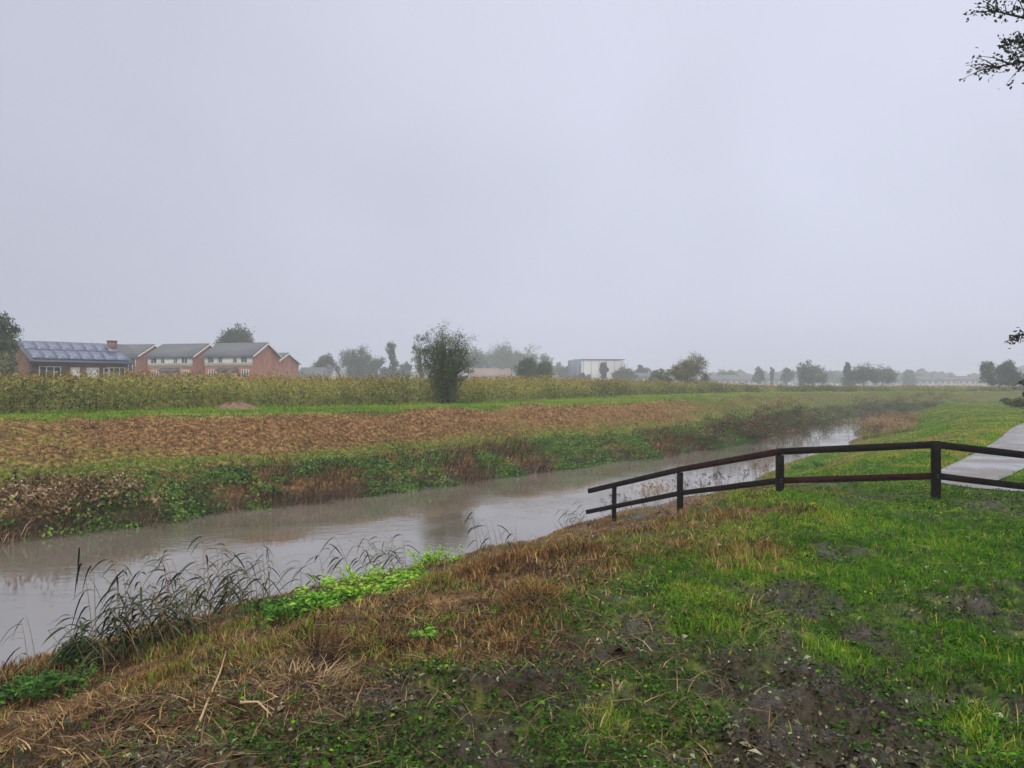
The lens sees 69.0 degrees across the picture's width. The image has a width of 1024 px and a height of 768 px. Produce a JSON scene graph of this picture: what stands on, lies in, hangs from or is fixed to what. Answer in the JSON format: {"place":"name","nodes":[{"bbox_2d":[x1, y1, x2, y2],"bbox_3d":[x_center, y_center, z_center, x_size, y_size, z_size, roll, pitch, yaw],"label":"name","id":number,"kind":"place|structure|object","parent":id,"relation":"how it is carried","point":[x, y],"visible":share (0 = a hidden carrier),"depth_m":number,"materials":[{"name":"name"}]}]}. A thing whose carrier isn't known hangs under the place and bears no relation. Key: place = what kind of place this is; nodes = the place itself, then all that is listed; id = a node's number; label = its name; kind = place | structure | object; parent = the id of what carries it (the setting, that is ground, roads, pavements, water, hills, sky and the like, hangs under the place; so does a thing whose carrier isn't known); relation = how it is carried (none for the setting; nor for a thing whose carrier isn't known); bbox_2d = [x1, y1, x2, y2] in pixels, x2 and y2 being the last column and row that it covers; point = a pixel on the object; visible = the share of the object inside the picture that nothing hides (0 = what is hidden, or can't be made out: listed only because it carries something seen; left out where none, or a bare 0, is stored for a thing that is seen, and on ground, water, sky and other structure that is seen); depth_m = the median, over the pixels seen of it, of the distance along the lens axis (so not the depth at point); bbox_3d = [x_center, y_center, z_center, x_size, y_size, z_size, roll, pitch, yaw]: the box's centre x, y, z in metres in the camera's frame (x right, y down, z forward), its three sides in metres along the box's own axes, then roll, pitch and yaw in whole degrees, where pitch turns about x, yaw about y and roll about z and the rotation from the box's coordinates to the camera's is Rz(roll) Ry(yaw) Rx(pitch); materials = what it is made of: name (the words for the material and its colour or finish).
{"place":"outdoors","nodes":[
{"label":"outdoors","id":0,"kind":"place"},
{"bbox_2d":[0,412,915,666],"bbox_3d":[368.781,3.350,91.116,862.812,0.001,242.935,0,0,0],"label":"river","id":1,"kind":"structure","parent":0,"point":[37,582],"depth_m":16.37,"materials":[{"name":"liquid"}]},
{"bbox_2d":[0,385,1023,767],"bbox_3d":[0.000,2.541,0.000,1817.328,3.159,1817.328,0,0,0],"label":"ground","id":2,"kind":"structure","parent":0,"point":[254,439],"depth_m":5.81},
{"bbox_2d":[0,350,21,377],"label":"shrub","id":3,"kind":"object","parent":2,"relation":"on","point":[7,365],"visible":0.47,"depth_m":58.04,"materials":[{"name":"green plant"}]},
{"bbox_2d":[0,311,23,365],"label":"broadleaf tree","id":4,"kind":"object","parent":2,"relation":"on","point":[8,344],"visible":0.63,"depth_m":61.56,"materials":[{"name":"green plant"}]},
{"bbox_2d":[0,615,42,700],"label":"reed clump","id":5,"kind":"object","parent":2,"relation":"on","point":[2,688],"visible":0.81,"depth_m":7.24,"materials":[{"name":"green plant"}]},
{"bbox_2d":[0,665,75,711],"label":"leafy plant","id":6,"kind":"object","parent":2,"relation":"on","point":[9,692],"visible":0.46,"depth_m":6.79,"materials":[{"name":"green plant"}]},
{"bbox_2d":[15,656,120,703],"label":"leafy plant","id":7,"kind":"object","parent":2,"relation":"on","point":[52,676],"visible":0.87,"depth_m":6.69,"materials":[{"name":"green plant"}]},
{"bbox_2d":[13,340,134,379],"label":"bungalow","id":8,"kind":"object","parent":2,"relation":"on","point":[47,357],"visible":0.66,"depth_m":69.26,"materials":[{"name":"brick"}]},
{"bbox_2d":[39,366,60,379],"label":"window","id":9,"kind":"structure","parent":8,"relation":"in","point":[47,369],"depth_m":67.25,"materials":[{"name":"white paint"}]},
{"bbox_2d":[50,636,104,672],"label":"clump","id":10,"kind":"object","parent":2,"relation":"on","point":[60,654],"visible":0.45,"depth_m":7.34,"materials":[{"name":"green plant"}]},
{"bbox_2d":[0,469,166,521],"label":"reed heap","id":11,"kind":"object","parent":2,"relation":"on","point":[55,494],"visible":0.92,"depth_m":16.97,"materials":[{"name":"plant"}]},
{"bbox_2d":[66,545,116,661],"bbox_3d":[-4.186,2.203,7.430,0.505,1.234,0.539,0,0,-23],"label":"reed clump","id":12,"kind":"object","parent":2,"relation":"on","point":[79,566],"visible":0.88,"depth_m":7.37,"materials":[{"name":"green plant"}]},
{"bbox_2d":[45,341,139,374],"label":"bungalow","id":13,"kind":"object","parent":2,"relation":"on","point":[127,350],"visible":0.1,"depth_m":95.24,"materials":[{"name":"brick"}]},
{"bbox_2d":[47,469,161,508],"bbox_3d":[-10.227,2.551,18.028,3.329,1.096,1.981,0,0,0],"label":"reed heap","id":14,"kind":"object","parent":2,"relation":"on","point":[115,493],"visible":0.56,"depth_m":17.89,"materials":[{"name":"plant"}]},
{"bbox_2d":[26,579,215,674],"bbox_3d":[-3.910,2.531,7.559,1.588,0.976,1.366,0,0,0],"label":"reed clump","id":15,"kind":"object","parent":2,"relation":"on","point":[126,624],"visible":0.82,"depth_m":7.46,"materials":[{"name":"green plant"}]},
{"bbox_2d":[127,344,157,376],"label":"brick house","id":16,"kind":"structure","parent":2,"relation":"on","point":[141,351],"depth_m":121.15,"materials":[{"name":"red tile"}]},
{"bbox_2d":[83,543,265,661],"bbox_3d":[-3.555,2.324,7.957,1.805,1.194,1.131,0,0,-30],"label":"reed clump","id":17,"kind":"object","parent":2,"relation":"on","point":[114,619],"visible":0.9,"depth_m":7.76,"materials":[{"name":"green plant"}]},
{"bbox_2d":[144,343,212,379],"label":"brick house","id":18,"kind":"structure","parent":2,"relation":"on","point":[172,358],"depth_m":118.22,"materials":[{"name":"red tile"}]},
{"bbox_2d":[195,651,226,728],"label":"fallen branch","id":19,"kind":"object","parent":2,"relation":"on","point":[203,712],"visible":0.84,"depth_m":3.87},
{"bbox_2d":[169,535,282,625],"bbox_3d":[-3.631,2.562,9.451,1.523,1.347,1.057,0,0,-39],"label":"reed clump","id":20,"kind":"object","parent":2,"relation":"on","point":[227,586],"visible":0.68,"depth_m":9.40,"materials":[{"name":"green plant"}]},
{"bbox_2d":[213,323,254,345],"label":"broadleaf tree","id":21,"kind":"object","parent":2,"relation":"on","point":[235,335],"visible":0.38,"depth_m":139.97,"materials":[{"name":"green plant"}]},
{"bbox_2d":[215,401,257,409],"bbox_3d":[-12.537,0.990,33.410,2.671,0.440,1.743,0,0,0],"label":"soil heap","id":22,"kind":"object","parent":2,"relation":"on","point":[234,405],"visible":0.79,"depth_m":33.40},
{"bbox_2d":[201,342,282,379],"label":"brick house","id":23,"kind":"structure","parent":2,"relation":"on","point":[259,358],"depth_m":115.50,"materials":[{"name":"brick"}]},
{"bbox_2d":[225,595,285,617],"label":"leafy plant","id":24,"kind":"object","parent":2,"relation":"on","point":[252,608],"visible":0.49,"depth_m":9.27,"materials":[{"name":"green plant"}]},
{"bbox_2d":[237,547,317,605],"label":"reed clump","id":25,"kind":"object","parent":2,"relation":"on","point":[263,598],"visible":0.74,"depth_m":9.32,"materials":[{"name":"green plant"}]},
{"bbox_2d":[243,593,319,632],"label":"leafy plant","id":26,"kind":"object","parent":2,"relation":"on","point":[267,612],"visible":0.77,"depth_m":6.90,"materials":[{"name":"green plant"}]},
{"bbox_2d":[279,353,301,378],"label":"brick house","id":27,"kind":"structure","parent":2,"relation":"on","point":[289,362],"depth_m":136.67,"materials":[{"name":"brick"}]},
{"bbox_2d":[231,651,362,699],"bbox_3d":[-1.192,1.689,4.269,0.854,0.219,0.827,0,0,-28],"label":"grass tussock","id":28,"kind":"object","parent":2,"relation":"on","point":[301,685],"depth_m":4.27,"materials":[{"name":"plant"}]},
{"bbox_2d":[273,589,352,620],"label":"leafy plant","id":29,"kind":"object","parent":2,"relation":"on","point":[325,600],"visible":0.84,"depth_m":7.08,"materials":[{"name":"green plant"}]},
{"bbox_2d":[261,623,370,679],"bbox_3d":[-1.204,1.646,4.634,0.794,0.339,0.794,0,0,-35],"label":"grass tussock","id":30,"kind":"object","parent":2,"relation":"on","point":[319,653],"depth_m":4.62,"materials":[{"name":"plant"}]},
{"bbox_2d":[299,364,341,379],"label":"cottage","id":31,"kind":"structure","parent":2,"relation":"on","point":[314,371],"depth_m":177.19,"materials":[{"name":"grey tile"}]},
{"bbox_2d":[311,352,341,373],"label":"broadleaf tree","id":32,"kind":"object","parent":2,"relation":"on","point":[324,360],"visible":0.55,"depth_m":189.16,"materials":[{"name":"green plant"}]},
{"bbox_2d":[277,536,380,594],"bbox_3d":[-2.345,2.411,9.528,1.338,1.012,0.841,0,0,0],"label":"reed clump","id":33,"kind":"object","parent":2,"relation":"on","point":[329,570],"visible":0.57,"depth_m":9.50,"materials":[{"name":"green plant"}]},
{"bbox_2d":[312,589,360,606],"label":"leafy plant","id":34,"kind":"object","parent":2,"relation":"on","point":[339,597],"visible":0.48,"depth_m":7.26,"materials":[{"name":"green plant"}]},
{"bbox_2d":[348,352,357,381],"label":"slim tree","id":35,"kind":"object","parent":2,"relation":"on","point":[351,364],"visible":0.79,"depth_m":184.78,"materials":[{"name":"green plant"}]},
{"bbox_2d":[337,345,372,377],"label":"broadleaf tree","id":36,"kind":"object","parent":2,"relation":"on","point":[362,364],"visible":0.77,"depth_m":198.62,"materials":[{"name":"green plant"}]},
{"bbox_2d":[292,559,425,609],"bbox_3d":[-1.403,2.002,7.495,1.567,0.345,1.148,0,0,0],"label":"leafy plant","id":37,"kind":"object","parent":2,"relation":"on","point":[366,587],"visible":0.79,"depth_m":7.49,"materials":[{"name":"green plant"}]},
{"bbox_2d":[365,354,389,379],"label":"broadleaf tree","id":38,"kind":"object","parent":2,"relation":"on","point":[376,365],"visible":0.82,"depth_m":208.94,"materials":[{"name":"green plant"}]},
{"bbox_2d":[345,531,420,580],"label":"reed clump","id":39,"kind":"object","parent":2,"relation":"on","point":[389,557],"visible":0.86,"depth_m":11.63,"materials":[{"name":"green plant"}]},
{"bbox_2d":[385,341,400,379],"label":"poplar","id":40,"kind":"object","parent":2,"relation":"on","point":[390,352],"visible":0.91,"depth_m":184.51,"materials":[{"name":"green plant"}]},
{"bbox_2d":[397,361,413,378],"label":"broadleaf tree","id":41,"kind":"object","parent":2,"relation":"on","point":[406,367],"visible":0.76,"depth_m":229.75,"materials":[{"name":"green plant"}]},
{"bbox_2d":[383,564,431,581],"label":"leafy plant","id":42,"kind":"object","parent":2,"relation":"on","point":[397,571],"visible":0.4,"depth_m":11.20,"materials":[{"name":"green plant"}]},
{"bbox_2d":[0,478,823,767],"bbox_3d":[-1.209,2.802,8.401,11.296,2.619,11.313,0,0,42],"label":"cut stalks","id":43,"kind":"object","parent":2,"relation":"on","point":[306,693],"visible":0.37,"depth_m":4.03,"materials":[{"name":"plant"}]},
{"bbox_2d":[410,334,428,376],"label":"slim tree","id":44,"kind":"object","parent":2,"relation":"on","point":[419,364],"visible":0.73,"depth_m":129.84,"materials":[{"name":"green plant"}]},
{"bbox_2d":[0,469,839,767],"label":"reed stubble","id":45,"kind":"object","parent":2,"relation":"on","point":[542,551],"visible":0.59,"depth_m":6.25,"materials":[{"name":"plant"}]},
{"bbox_2d":[407,623,441,640],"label":"leafy plant","id":46,"kind":"object","parent":2,"relation":"on","point":[432,632],"visible":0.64,"depth_m":5.03,"materials":[{"name":"green plant"}]},
{"bbox_2d":[405,543,463,567],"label":"leafy plant","id":47,"kind":"object","parent":2,"relation":"on","point":[435,555],"visible":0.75,"depth_m":12.84,"materials":[{"name":"green plant"}]},
{"bbox_2d":[411,321,480,403],"bbox_3d":[-3.792,-1.278,42.824,3.935,5.084,3.729,0,0,0],"label":"riverside tree","id":48,"kind":"object","parent":2,"relation":"on","point":[446,378],"visible":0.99,"depth_m":42.38,"materials":[{"name":"green plant"}]},
{"bbox_2d":[0,402,937,545],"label":"dead bank stalks","id":49,"kind":"object","parent":2,"relation":"on","point":[505,453],"visible":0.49,"depth_m":22.27,"materials":[{"name":"plant"}]},
{"bbox_2d":[462,346,490,372],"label":"broadleaf tree","id":50,"kind":"object","parent":2,"relation":"on","point":[482,362],"visible":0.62,"depth_m":257.60,"materials":[{"name":"green plant"}]},
{"bbox_2d":[0,392,954,508],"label":"cut bank vegetation","id":51,"kind":"object","parent":2,"relation":"on","point":[196,458],"visible":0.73,"depth_m":25.52,"materials":[{"name":"plant"}]},
{"bbox_2d":[463,506,492,554],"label":"reed clump","id":52,"kind":"object","parent":2,"relation":"on","point":[485,539],"visible":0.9,"depth_m":12.25,"materials":[{"name":"green plant"}]},
{"bbox_2d":[0,401,963,540],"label":"bank ground cover","id":53,"kind":"object","parent":2,"relation":"on","point":[176,489],"visible":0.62,"depth_m":23.18,"materials":[{"name":"green plant"}]},
{"bbox_2d":[699,406,810,442],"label":"bramble bush","id":54,"kind":"object","parent":53,"relation":"on","point":[750,429],"visible":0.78,"depth_m":42.14,"materials":[{"name":"green plant"}]},
{"bbox_2d":[468,366,511,379],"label":"cottage","id":55,"kind":"structure","parent":2,"relation":"on","point":[489,372],"depth_m":241.88,"materials":[{"name":"tile"}]},
{"bbox_2d":[481,337,519,371],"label":"broadleaf tree","id":56,"kind":"object","parent":2,"relation":"on","point":[505,357],"visible":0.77,"depth_m":295.68,"materials":[{"name":"green plant"}]},
{"bbox_2d":[0,366,1023,414],"bbox_3d":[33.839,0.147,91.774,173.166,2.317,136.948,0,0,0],"label":"tall weeds","id":57,"kind":"object","parent":2,"relation":"on","point":[655,386],"visible":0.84,"depth_m":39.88,"materials":[{"name":"green plant"}]},
{"bbox_2d":[0,482,1023,767],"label":"fallen leaves","id":58,"kind":"object","parent":2,"relation":"on","point":[678,756],"depth_m":3.74,"materials":[{"name":"plant"}]},
{"bbox_2d":[1,402,1023,767],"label":"grass","id":59,"kind":"structure","parent":2,"relation":"on","point":[859,572],"depth_m":6.03,"materials":[{"name":"plant"}]},
{"bbox_2d":[1,449,1023,767],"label":"weeds","id":60,"kind":"object","parent":2,"relation":"on","point":[455,701],"visible":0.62,"depth_m":3.95,"materials":[{"name":"plant"}]},
{"bbox_2d":[513,357,538,380],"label":"round bush","id":61,"kind":"object","parent":2,"relation":"on","point":[526,366],"visible":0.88,"depth_m":110.84,"materials":[{"name":"green plant"}]},
{"bbox_2d":[513,344,540,377],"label":"broadleaf tree","id":62,"kind":"object","parent":2,"relation":"on","point":[527,355],"visible":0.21,"depth_m":304.83,"materials":[{"name":"green plant"}]},
{"bbox_2d":[487,578,579,614],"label":"grass tussock","id":63,"kind":"object","parent":2,"relation":"on","point":[521,591],"depth_m":5.72,"materials":[{"name":"plant"}]},
{"bbox_2d":[536,359,553,379],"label":"round bush","id":64,"kind":"object","parent":2,"relation":"on","point":[543,368],"visible":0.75,"depth_m":113.12,"materials":[{"name":"green plant"}]},
{"bbox_2d":[536,353,561,380],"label":"broadleaf tree","id":65,"kind":"object","parent":2,"relation":"on","point":[544,357],"visible":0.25,"depth_m":300.68,"materials":[{"name":"green plant"}]},
{"bbox_2d":[568,359,624,381],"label":"warehouse","id":66,"kind":"structure","parent":2,"relation":"on","point":[576,367],"depth_m":262.65,"materials":[{"name":"metal"}]},
{"bbox_2d":[610,364,638,381],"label":"broadleaf tree","id":67,"kind":"object","parent":2,"relation":"on","point":[621,373],"visible":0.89,"depth_m":223.72,"materials":[{"name":"green plant"}]},
{"bbox_2d":[624,472,702,502],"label":"dead weed","id":68,"kind":"object","parent":2,"relation":"on","point":[655,490],"visible":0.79,"depth_m":21.54,"materials":[{"name":"plant"}]},
{"bbox_2d":[655,368,673,381],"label":"willow tree","id":69,"kind":"object","parent":2,"relation":"on","point":[661,376],"visible":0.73,"depth_m":107.88,"materials":[{"name":"green plant"}]},
{"bbox_2d":[339,364,1023,385],"bbox_3d":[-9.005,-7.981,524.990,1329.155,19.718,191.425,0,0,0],"label":"distant wood","id":70,"kind":"object","parent":2,"relation":"on","point":[922,371],"visible":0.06,"depth_m":460.39,"materials":[{"name":"green plant"}]},
{"bbox_2d":[669,351,711,383],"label":"willow tree","id":71,"kind":"object","parent":2,"relation":"on","point":[690,368],"visible":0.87,"depth_m":102.85,"materials":[{"name":"green plant"}]},
{"bbox_2d":[667,420,738,448],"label":"bramble bush","id":72,"kind":"object","parent":2,"relation":"on","point":[713,440],"visible":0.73,"depth_m":38.12,"materials":[{"name":"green plant"}]},
{"bbox_2d":[699,466,749,484],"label":"dead weed","id":73,"kind":"object","parent":2,"relation":"on","point":[747,474],"visible":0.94,"depth_m":24.93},
{"bbox_2d":[723,373,742,384],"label":"cottage","id":74,"kind":"structure","parent":2,"relation":"on","point":[733,379],"depth_m":324.31,"materials":[{"name":"grey tile"}]},
{"bbox_2d":[752,366,765,384],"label":"broadleaf tree","id":75,"kind":"object","parent":2,"relation":"on","point":[758,377],"visible":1,"depth_m":268.59,"materials":[{"name":"green plant"}]},
{"bbox_2d":[735,456,788,475],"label":"dead weed","id":76,"kind":"object","parent":2,"relation":"on","point":[765,466],"visible":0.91,"depth_m":27.20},
{"bbox_2d":[760,374,779,385],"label":"cottage","id":77,"kind":"structure","parent":2,"relation":"on","point":[776,379],"depth_m":332.12,"materials":[{"name":"grey tile"}]},
{"bbox_2d":[779,367,795,384],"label":"broadleaf tree","id":78,"kind":"object","parent":2,"relation":"on","point":[787,375],"visible":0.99,"depth_m":258.55,"materials":[{"name":"green plant"}]},
{"bbox_2d":[746,397,839,434],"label":"bramble bush","id":79,"kind":"object","parent":2,"relation":"on","point":[792,418],"visible":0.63,"depth_m":50.69,"materials":[{"name":"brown plant"}]},
{"bbox_2d":[586,441,1023,521],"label":"timber fence","id":80,"kind":"object","parent":2,"relation":"on","point":[935,476],"visible":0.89,"depth_m":11.43,"materials":[{"name":"wood"}]},
{"bbox_2d":[795,359,828,385],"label":"broadleaf tree","id":81,"kind":"object","parent":2,"relation":"on","point":[805,373],"visible":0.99,"depth_m":198.09,"materials":[{"name":"green plant"}]},
{"bbox_2d":[796,413,845,425],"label":"bramble bush","id":82,"kind":"object","parent":2,"relation":"on","point":[827,422],"visible":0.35,"depth_m":60.65,"materials":[{"name":"green plant"}]},
{"bbox_2d":[825,369,844,384],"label":"broadleaf tree","id":83,"kind":"object","parent":2,"relation":"on","point":[834,377],"visible":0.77,"depth_m":378.83,"materials":[{"name":"green plant"}]},
{"bbox_2d":[840,362,855,385],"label":"broadleaf tree","id":84,"kind":"object","parent":2,"relation":"on","point":[846,381],"visible":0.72,"depth_m":199.42,"materials":[{"name":"green plant"}]},
{"bbox_2d":[819,406,877,418],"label":"bramble bush","id":85,"kind":"object","parent":2,"relation":"on","point":[847,415],"visible":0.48,"depth_m":71.43,"materials":[{"name":"green plant"}]},
{"bbox_2d":[847,362,879,385],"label":"broadleaf tree","id":86,"kind":"object","parent":2,"relation":"on","point":[860,375],"visible":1,"depth_m":188.74,"materials":[{"name":"green plant"}]},
{"bbox_2d":[848,420,882,440],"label":"dead weed","id":87,"kind":"object","parent":2,"relation":"on","point":[874,428],"visible":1,"depth_m":40.27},
{"bbox_2d":[850,396,903,414],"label":"bramble bush","id":88,"kind":"object","parent":2,"relation":"on","point":[885,407],"visible":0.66,"depth_m":82.99,"materials":[{"name":"green plant"}]},
{"bbox_2d":[842,415,919,435],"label":"dead weed","id":89,"kind":"object","parent":2,"relation":"on","point":[886,423],"visible":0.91,"depth_m":41.50,"materials":[{"name":"plant"}]},
{"bbox_2d":[869,364,899,385],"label":"broadleaf tree","id":90,"kind":"object","parent":2,"relation":"on","point":[887,375],"visible":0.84,"depth_m":203.83,"materials":[{"name":"green plant"}]},
{"bbox_2d":[867,409,921,426],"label":"dead weed","id":91,"kind":"object","parent":2,"relation":"on","point":[911,415],"visible":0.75,"depth_m":47.33,"materials":[{"name":"plant"}]},
{"bbox_2d":[875,394,928,412],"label":"bramble bush","id":92,"kind":"object","parent":2,"relation":"on","point":[904,408],"visible":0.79,"depth_m":86.87,"materials":[{"name":"green plant"}]},
{"bbox_2d":[901,370,919,386],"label":"conifer","id":93,"kind":"object","parent":2,"relation":"on","point":[908,377],"visible":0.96,"depth_m":328.77,"materials":[{"name":"green plant"}]},
{"bbox_2d":[918,374,939,385],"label":"cottage","id":94,"kind":"structure","parent":2,"relation":"on","point":[931,380],"depth_m":334.14,"materials":[{"name":"grey tile"}]},
{"bbox_2d":[892,390,982,407],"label":"bramble bush","id":95,"kind":"object","parent":2,"relation":"on","point":[936,402],"visible":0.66,"depth_m":89.20,"materials":[{"name":"green plant"}]},
{"bbox_2d":[936,374,957,386],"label":"cottage","id":96,"kind":"structure","parent":2,"relation":"on","point":[950,379],"depth_m":336.18,"materials":[{"name":"grey tile"}]},
{"bbox_2d":[955,374,976,385],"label":"cottage","id":97,"kind":"structure","parent":2,"relation":"on","point":[968,379],"depth_m":338.17,"materials":[{"name":"grey tile"}]},
{"bbox_2d":[941,423,1023,490],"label":"footpath","id":98,"kind":"structure","parent":2,"relation":"on","point":[985,466],"depth_m":15.38,"materials":[{"name":"concrete"}]},
{"bbox_2d":[959,0,1023,396],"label":"overhanging tree","id":99,"kind":"object","parent":2,"relation":"on","point":[1015,41],"visible":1,"depth_m":7.90,"materials":[{"name":"green plant"}]},
{"bbox_2d":[977,359,1023,386],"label":"broadleaf tree","id":100,"kind":"object","parent":2,"relation":"on","point":[1006,373],"visible":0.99,"depth_m":133.78,"materials":[{"name":"green plant"}]},
{"bbox_2d":[999,396,1023,406],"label":"path bush","id":101,"kind":"object","parent":2,"relation":"on","point":[1018,402],"visible":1,"depth_m":49.55,"materials":[{"name":"green plant"}]},
{"bbox_2d":[0,391,1023,421],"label":"berm grass","id":102,"kind":"structure","parent":0,"point":[298,407],"depth_m":35.61,"materials":[{"name":"plant"}]},
{"bbox_2d":[0,0,1023,384],"label":"sky","id":103,"kind":"structure","parent":0,"point":[745,185],"materials":[{"name":"grey"}]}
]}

